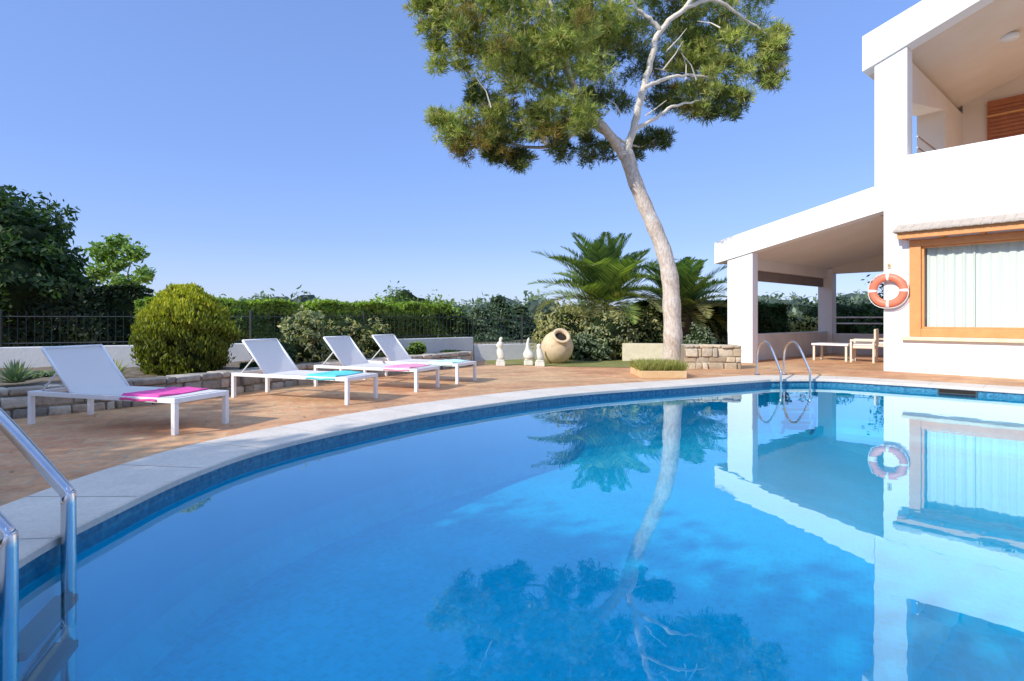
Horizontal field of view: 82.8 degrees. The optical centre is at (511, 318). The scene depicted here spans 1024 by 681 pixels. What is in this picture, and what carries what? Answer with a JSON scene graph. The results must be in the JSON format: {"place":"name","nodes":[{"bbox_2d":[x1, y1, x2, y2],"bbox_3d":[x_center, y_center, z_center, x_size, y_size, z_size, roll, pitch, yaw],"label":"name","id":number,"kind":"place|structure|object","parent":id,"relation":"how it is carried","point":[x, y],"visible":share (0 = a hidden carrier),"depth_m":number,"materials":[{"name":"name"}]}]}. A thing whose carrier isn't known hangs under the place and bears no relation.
{"place":"outdoors","nodes":[
{"label":"outdoors","id":0,"kind":"place"},
{"bbox_2d":[0,0,921,306],"label":"sky","id":1,"kind":"structure","parent":0,"point":[252,147],"materials":[{"name":"blue"}]},
{"bbox_2d":[474,338,535,343],"bbox_3d":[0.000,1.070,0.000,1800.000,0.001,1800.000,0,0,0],"label":"ground","id":2,"kind":"structure","parent":0,"point":[487,342],"depth_m":25.79,"materials":[{"name":"grey concrete"}]},
{"bbox_2d":[466,307,515,341],"bbox_3d":[-1.430,0.306,28.034,3.234,1.844,3.142,0,0,0],"label":"tree","id":3,"kind":"object","parent":2,"relation":"on","point":[488,330],"visible":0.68,"depth_m":27.43,"materials":[{"name":"green plant"}]},
{"bbox_2d":[480,294,531,339],"bbox_3d":[-0.587,-0.033,29.981,3.856,2.537,3.678,0,0,0],"label":"tree","id":4,"kind":"object","parent":2,"relation":"on","point":[498,306],"visible":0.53,"depth_m":29.44,"materials":[{"name":"green plant"}]},
{"bbox_2d":[147,285,881,321],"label":"distant woodland","id":5,"kind":"object","parent":2,"relation":"on","point":[533,304],"visible":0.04,"depth_m":55.25,"materials":[{"name":"green plant"}]},
{"bbox_2d":[511,303,540,338],"bbox_3d":[0.426,0.197,31.939,3.770,2.095,4.062,0,0,0],"label":"tree","id":6,"kind":"object","parent":2,"relation":"on","point":[519,309],"visible":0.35,"depth_m":31.50,"materials":[{"name":"green plant"}]},
{"bbox_2d":[0,353,1023,505],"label":"terrace paving","id":7,"kind":"structure","parent":0,"point":[72,446],"depth_m":6.92,"materials":[{"name":"tile"}]},
{"bbox_2d":[0,184,101,330],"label":"tree","id":8,"kind":"object","parent":7,"relation":"on","point":[36,260],"visible":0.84,"depth_m":10.90,"materials":[{"name":"green plant"}]},
{"bbox_2d":[2,282,154,346],"bbox_3d":[-12.585,0.214,9.702,11.505,1.922,1.399,0,0,-19],"label":"hedge","id":9,"kind":"object","parent":7,"relation":"on","point":[110,300],"visible":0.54,"depth_m":10.81,"materials":[{"name":"green plant"}]},
{"bbox_2d":[80,231,156,285],"bbox_3d":[-10.107,-0.517,14.963,1.898,3.437,1.153,0,0,0],"label":"tree","id":10,"kind":"object","parent":7,"relation":"on","point":[108,254],"visible":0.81,"depth_m":14.86,"materials":[{"name":"green plant"}]},
{"bbox_2d":[28,344,228,435],"bbox_3d":[-3.814,0.665,5.780,1.860,0.771,0.640,0,0,17],"label":"sun lounger","id":11,"kind":"object","parent":7,"relation":"on","point":[90,373],"visible":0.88,"depth_m":5.79,"materials":[{"name":"white metal"}]},
{"bbox_2d":[119,386,208,401],"bbox_3d":[-3.345,0.728,5.635,0.472,0.071,0.666,0,0,17],"label":"towel","id":12,"kind":"object","parent":11,"relation":"on","point":[158,393],"visible":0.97,"depth_m":5.51,"materials":[{"name":"pink fabric"}]},
{"bbox_2d":[0,353,437,387],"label":"flower bed","id":13,"kind":"object","parent":7,"relation":"on","point":[134,373],"visible":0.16,"depth_m":8.05,"materials":[{"name":"green plant"}]},
{"bbox_2d":[0,359,38,382],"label":"agave plant","id":14,"kind":"object","parent":13,"relation":"on","point":[13,373],"visible":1,"depth_m":6.86,"materials":[{"name":"green plant"}]},
{"bbox_2d":[22,370,57,378],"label":"cushion plant","id":15,"kind":"object","parent":13,"relation":"on","point":[41,373],"visible":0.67,"depth_m":7.90,"materials":[{"name":"green plant"}]},
{"bbox_2d":[113,358,132,374],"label":"agave plant","id":16,"kind":"object","parent":13,"relation":"on","point":[123,369],"visible":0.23,"depth_m":7.63,"materials":[{"name":"green plant"}]},
{"bbox_2d":[127,282,247,375],"bbox_3d":[-4.780,0.189,8.484,1.506,1.478,1.438,0,0,42],"label":"conifer shrub","id":17,"kind":"object","parent":13,"relation":"on","point":[187,328],"visible":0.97,"depth_m":8.05,"materials":[{"name":"green plant"}]},
{"bbox_2d":[239,361,258,368],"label":"cushion plant","id":18,"kind":"object","parent":13,"relation":"on","point":[250,365],"visible":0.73,"depth_m":8.93,"materials":[{"name":"green plant"}]},
{"bbox_2d":[249,337,298,363],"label":"shrub","id":19,"kind":"object","parent":13,"relation":"on","point":[290,351],"visible":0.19,"depth_m":9.24,"materials":[{"name":"green plant"}]},
{"bbox_2d":[277,304,331,362],"bbox_3d":[-3.578,0.312,9.996,0.982,1.101,0.930,0,0,0],"label":"shrub","id":20,"kind":"object","parent":13,"relation":"on","point":[301,334],"visible":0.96,"depth_m":9.78,"materials":[{"name":"green plant"}]},
{"bbox_2d":[322,308,365,360],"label":"shrub","id":21,"kind":"object","parent":13,"relation":"on","point":[347,327],"visible":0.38,"depth_m":10.68,"materials":[{"name":"green plant"}]},
{"bbox_2d":[362,350,385,357],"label":"cushion plant","id":22,"kind":"object","parent":13,"relation":"on","point":[369,354],"visible":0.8,"depth_m":11.44,"materials":[{"name":"green plant"}]},
{"bbox_2d":[357,316,395,353],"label":"shrub","id":23,"kind":"object","parent":13,"relation":"on","point":[368,332],"visible":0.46,"depth_m":11.56,"materials":[{"name":"green plant"}]},
{"bbox_2d":[405,341,426,354],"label":"shrub","id":24,"kind":"object","parent":13,"relation":"on","point":[416,348],"visible":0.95,"depth_m":12.51,"materials":[{"name":"green plant"}]},
{"bbox_2d":[439,349,462,352],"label":"cushion plant","id":25,"kind":"object","parent":13,"relation":"on","point":[445,351],"visible":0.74,"depth_m":13.24,"materials":[{"name":"green plant"}]},
{"bbox_2d":[0,351,472,418],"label":"stone wall","id":26,"kind":"structure","parent":7,"relation":"on","point":[13,402],"depth_m":7.30,"materials":[{"name":"grey stone"}]},
{"bbox_2d":[0,337,472,367],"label":"garden wall","id":27,"kind":"structure","parent":7,"relation":"on","point":[34,356],"depth_m":9.89,"materials":[{"name":"paint"}]},
{"bbox_2d":[0,309,470,346],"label":"iron fence","id":28,"kind":"object","parent":27,"relation":"on","point":[250,316],"visible":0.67,"depth_m":10.70,"materials":[{"name":"metal"}]},
{"bbox_2d":[132,295,450,344],"bbox_3d":[-4.457,0.344,13.224,7.130,1.649,1.394,0,0,-40],"label":"hedge","id":29,"kind":"object","parent":7,"relation":"on","point":[331,309],"visible":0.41,"depth_m":13.01,"materials":[{"name":"green plant"}]},
{"bbox_2d":[231,338,377,404],"bbox_3d":[-2.742,0.665,7.664,1.860,0.771,0.640,0,0,21],"label":"sun lounger","id":30,"kind":"object","parent":7,"relation":"on","point":[271,358],"visible":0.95,"depth_m":7.70,"materials":[{"name":"white metal"}]},
{"bbox_2d":[305,370,363,379],"bbox_3d":[-2.266,0.729,7.480,0.471,0.070,0.666,0,0,21],"label":"towel","id":31,"kind":"object","parent":30,"relation":"on","point":[335,373],"visible":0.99,"depth_m":7.33,"materials":[{"name":"teal fabric"}]},
{"bbox_2d":[314,336,439,391],"bbox_3d":[-2.081,0.665,8.898,1.860,0.771,0.640,0,0,23],"label":"sun lounger","id":32,"kind":"object","parent":7,"relation":"on","point":[346,351],"visible":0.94,"depth_m":8.96,"materials":[{"name":"white metal"}]},
{"bbox_2d":[383,364,429,370],"bbox_3d":[-1.556,0.728,8.675,0.470,0.070,0.666,0,0,23],"label":"towel","id":33,"kind":"object","parent":32,"relation":"on","point":[406,366],"visible":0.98,"depth_m":8.49,"materials":[{"name":"pink fabric"}]},
{"bbox_2d":[9,364,752,471],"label":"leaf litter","id":34,"kind":"object","parent":7,"relation":"on","point":[300,396],"visible":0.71,"depth_m":7.74,"materials":[{"name":"brown plant"}]},
{"bbox_2d":[369,292,395,303],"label":"shrub","id":35,"kind":"object","parent":7,"relation":"on","point":[386,301],"visible":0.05,"depth_m":14.97,"materials":[{"name":"green plant"}]},
{"bbox_2d":[383,281,431,308],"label":"shrub","id":36,"kind":"object","parent":7,"relation":"on","point":[404,295],"visible":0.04,"depth_m":15.47,"materials":[{"name":"green plant"}]},
{"bbox_2d":[363,334,475,384],"bbox_3d":[-1.576,0.665,9.874,1.860,0.771,0.640,0,0,24],"label":"sun lounger","id":37,"kind":"object","parent":7,"relation":"on","point":[392,348],"visible":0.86,"depth_m":9.96,"materials":[{"name":"white metal"}]},
{"bbox_2d":[429,359,468,365],"bbox_3d":[-1.038,0.728,9.631,0.470,0.072,0.666,0,0,24],"label":"towel","id":38,"kind":"object","parent":37,"relation":"on","point":[451,361],"visible":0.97,"depth_m":9.44,"materials":[{"name":"fabric"}]},
{"bbox_2d":[417,289,475,337],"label":"shrub","id":39,"kind":"object","parent":7,"relation":"on","point":[443,319],"visible":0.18,"depth_m":15.19,"materials":[{"name":"green plant"}]},
{"bbox_2d":[451,306,476,336],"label":"shrub","id":40,"kind":"object","parent":7,"relation":"on","point":[456,329],"visible":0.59,"depth_m":15.20,"materials":[{"name":"green plant"}]},
{"bbox_2d":[496,337,504,365],"bbox_3d":[-0.252,0.730,12.880,0.209,0.640,0.200,0,0,0],"label":"garden statue","id":41,"kind":"object","parent":7,"relation":"on","point":[500,361],"visible":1,"depth_m":12.82,"materials":[{"name":"white stone"}]},
{"bbox_2d":[473,343,540,360],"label":"garden wall","id":42,"kind":"structure","parent":7,"relation":"on","point":[483,352],"depth_m":14.57,"materials":[{"name":"paint"}]},
{"bbox_2d":[472,315,542,344],"bbox_3d":[0.425,0.280,15.060,3.136,0.740,0.066,0,0,-25],"label":"iron fence","id":43,"kind":"object","parent":42,"relation":"on","point":[521,319],"visible":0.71,"depth_m":14.97,"materials":[{"name":"metal"}]},
{"bbox_2d":[19,381,1023,680],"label":"pool basin","id":44,"kind":"object","parent":7,"relation":"in","point":[339,557],"visible":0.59,"depth_m":4.40,"materials":[{"name":"tile"}]},
{"bbox_2d":[0,408,77,680],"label":"pool ladder","id":45,"kind":"object","parent":44,"relation":"on","point":[23,644],"visible":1,"depth_m":2.63,"materials":[{"name":"metal"}]},
{"bbox_2d":[0,375,1023,568],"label":"pool coping","id":46,"kind":"object","parent":44,"relation":"on","point":[104,495],"visible":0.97,"depth_m":4.59,"materials":[{"name":"stone"}]},
{"bbox_2d":[20,378,985,538],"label":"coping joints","id":47,"kind":"object","parent":46,"relation":"on","point":[299,429],"visible":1,"depth_m":4.79,"materials":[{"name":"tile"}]},
{"bbox_2d":[754,341,810,385],"bbox_3d":[4.820,1.176,10.357,0.610,1.548,1.055,0,0,0],"label":"pool ladder","id":48,"kind":"object","parent":44,"relation":"on","point":[784,352],"visible":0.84,"depth_m":10.24,"materials":[{"name":"metal"}]},
{"bbox_2d":[938,388,976,394],"bbox_3d":[6.806,1.119,8.874,0.480,0.075,0.122,0,0,42],"label":"skimmer","id":49,"kind":"object","parent":44,"relation":"attached to","point":[957,391],"visible":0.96,"depth_m":8.83,"materials":[{"name":"grey plastic"}]},
{"bbox_2d":[535,344,544,366],"bbox_3d":[0.608,0.800,12.710,0.200,0.500,0.200,0,0,0],"label":"garden statue","id":50,"kind":"object","parent":7,"relation":"on","point":[539,362],"visible":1,"depth_m":12.65,"materials":[{"name":"white stone"}]},
{"bbox_2d":[622,343,662,360],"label":"planter wall","id":51,"kind":"structure","parent":7,"relation":"on","point":[645,351],"depth_m":14.23,"materials":[{"name":"beige stone"}]},
{"bbox_2d":[628,357,690,377],"bbox_3d":[2.648,0.882,10.635,1.041,0.336,1.160,0,0,0],"label":"grass planter","id":52,"kind":"object","parent":7,"relation":"on","point":[654,368],"visible":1,"depth_m":10.21,"materials":[{"name":"ceramic"}]},
{"bbox_2d":[681,344,741,368],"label":"stone wall","id":53,"kind":"structure","parent":7,"relation":"on","point":[711,356],"depth_m":12.07,"materials":[{"name":"beige stone"}]},
{"bbox_2d":[636,299,791,344],"bbox_3d":[6.422,0.261,18.372,5.482,1.822,1.954,0,0,-13],"label":"hedge","id":54,"kind":"object","parent":7,"relation":"on","point":[773,317],"visible":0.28,"depth_m":18.44,"materials":[{"name":"green plant"}]},
{"bbox_2d":[709,324,726,343],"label":"shrub","id":55,"kind":"object","parent":7,"relation":"on","point":[724,338],"visible":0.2,"depth_m":17.48,"materials":[{"name":"green plant"}]},
{"bbox_2d":[786,311,817,331],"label":"shrub","id":56,"kind":"object","parent":7,"relation":"on","point":[801,324],"visible":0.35,"depth_m":19.37,"materials":[{"name":"green plant"}]},
{"bbox_2d":[811,342,853,361],"bbox_3d":[8.038,0.835,14.511,0.600,0.430,0.840,0,0,-42],"label":"table","id":57,"kind":"object","parent":7,"relation":"on","point":[846,345],"visible":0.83,"depth_m":14.36,"materials":[{"name":"white wood"}]},
{"bbox_2d":[799,294,872,333],"bbox_3d":[11.367,0.151,20.826,2.588,2.076,2.560,0,0,0],"label":"shrub","id":58,"kind":"object","parent":7,"relation":"on","point":[844,310],"visible":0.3,"depth_m":20.22,"materials":[{"name":"green plant"}]},
{"bbox_2d":[845,297,881,333],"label":"shrub","id":59,"kind":"object","parent":7,"relation":"on","point":[862,308],"visible":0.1,"depth_m":21.23,"materials":[{"name":"green plant"}]},
{"bbox_2d":[850,329,878,362],"bbox_3d":[8.470,0.650,13.953,0.532,0.800,0.640,0,0,38],"label":"garden chair","id":60,"kind":"object","parent":7,"relation":"on","point":[873,345],"visible":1,"depth_m":13.78,"materials":[{"name":"white wood"}]},
{"bbox_2d":[853,274,883,333],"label":"shrub","id":61,"kind":"object","parent":7,"relation":"on","point":[880,327],"visible":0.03,"depth_m":18.75,"materials":[{"name":"green plant"}]},
{"bbox_2d":[715,0,1023,378],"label":"villa","id":62,"kind":"object","parent":7,"relation":"on","point":[936,220],"visible":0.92,"depth_m":11.48,"materials":[{"name":"paint"}]},
{"bbox_2d":[868,273,908,307],"bbox_3d":[7.449,-0.550,11.505,0.120,0.706,0.706,0,0,-42],"label":"life ring","id":63,"kind":"object","parent":62,"relation":"attached to","point":[903,286],"visible":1,"depth_m":11.46,"materials":[{"name":"orange plastic"}]},
{"bbox_2d":[901,231,1023,342],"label":"window","id":64,"kind":"structure","parent":62,"relation":"in","point":[971,287],"depth_m":10.77,"materials":[{"name":"white fabric"}]},
{"bbox_2d":[987,94,1023,140],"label":"door","id":65,"kind":"structure","parent":62,"relation":"in","point":[1005,116],"depth_m":13.85,"materials":[{"name":"brown wood"}]},
{"bbox_2d":[878,338,883,346],"bbox_3d":[9.491,0.650,14.465,0.532,0.800,0.640,0,0,-12],"label":"garden chair","id":66,"kind":"object","parent":7,"relation":"on","point":[881,344],"visible":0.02,"depth_m":14.54,"materials":[{"name":"white wood"}]},
{"bbox_2d":[486,357,631,366],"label":"lawn","id":67,"kind":"structure","parent":0,"point":[617,362],"depth_m":13.45,"materials":[{"name":"green plant"}]},
{"bbox_2d":[523,338,534,364],"bbox_3d":[0.383,0.740,13.054,0.262,0.620,0.221,0,0,0],"label":"garden statue","id":68,"kind":"object","parent":67,"relation":"on","point":[528,355],"visible":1,"depth_m":12.97,"materials":[{"name":"white stone"}]},
{"bbox_2d":[541,328,572,362],"bbox_3d":[1.054,0.671,13.574,0.756,0.893,0.920,0,0,0],"label":"clay urn","id":69,"kind":"object","parent":67,"relation":"on","point":[557,345],"visible":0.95,"depth_m":13.31,"materials":[{"name":"beige ceramic"}]},
{"bbox_2d":[529,298,594,359],"bbox_3d":[1.348,0.274,15.187,2.070,1.667,1.940,0,0,0],"label":"shrub","id":70,"kind":"object","parent":67,"relation":"on","point":[569,321],"visible":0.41,"depth_m":14.81,"materials":[{"name":"green plant"}]},
{"bbox_2d":[570,330,615,360],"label":"shrub","id":71,"kind":"object","parent":67,"relation":"on","point":[585,347],"visible":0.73,"depth_m":14.21,"materials":[{"name":"green plant"}]},
{"bbox_2d":[401,0,796,361],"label":"pine tree","id":72,"kind":"object","parent":67,"relation":"on","point":[580,30],"visible":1,"depth_m":12.86,"materials":[{"name":"green plant"}]},
{"bbox_2d":[527,231,691,333],"bbox_3d":[2.684,-0.598,16.347,4.605,3.567,4.789,0,0,0],"label":"palm tree","id":73,"kind":"object","parent":67,"relation":"on","point":[605,273],"visible":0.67,"depth_m":15.81,"materials":[{"name":"green plant"}]},
{"bbox_2d":[579,303,641,359],"bbox_3d":[2.480,0.301,14.959,1.762,1.603,1.616,0,0,0],"label":"shrub","id":74,"kind":"object","parent":67,"relation":"on","point":[612,331],"visible":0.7,"depth_m":14.62,"materials":[{"name":"green plant"}]},
{"bbox_2d":[609,336,638,358],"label":"shrub","id":75,"kind":"object","parent":67,"relation":"on","point":[619,355],"visible":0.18,"depth_m":14.74,"materials":[{"name":"green plant"}]},
{"bbox_2d":[624,304,663,342],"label":"shrub","id":76,"kind":"object","parent":67,"relation":"on","point":[648,327],"visible":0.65,"depth_m":15.20,"materials":[{"name":"green plant"}]},
{"bbox_2d":[628,256,726,339],"bbox_3d":[4.912,-0.344,17.086,4.032,3.047,3.737,0,0,-35],"label":"palm tree","id":77,"kind":"object","parent":67,"relation":"on","point":[691,292],"visible":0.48,"depth_m":16.37,"materials":[{"name":"green plant"}]},
{"bbox_2d":[683,322,717,343],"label":"shrub","id":78,"kind":"object","parent":67,"relation":"on","point":[700,336],"visible":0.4,"depth_m":14.44,"materials":[{"name":"green plant"}]}
]}

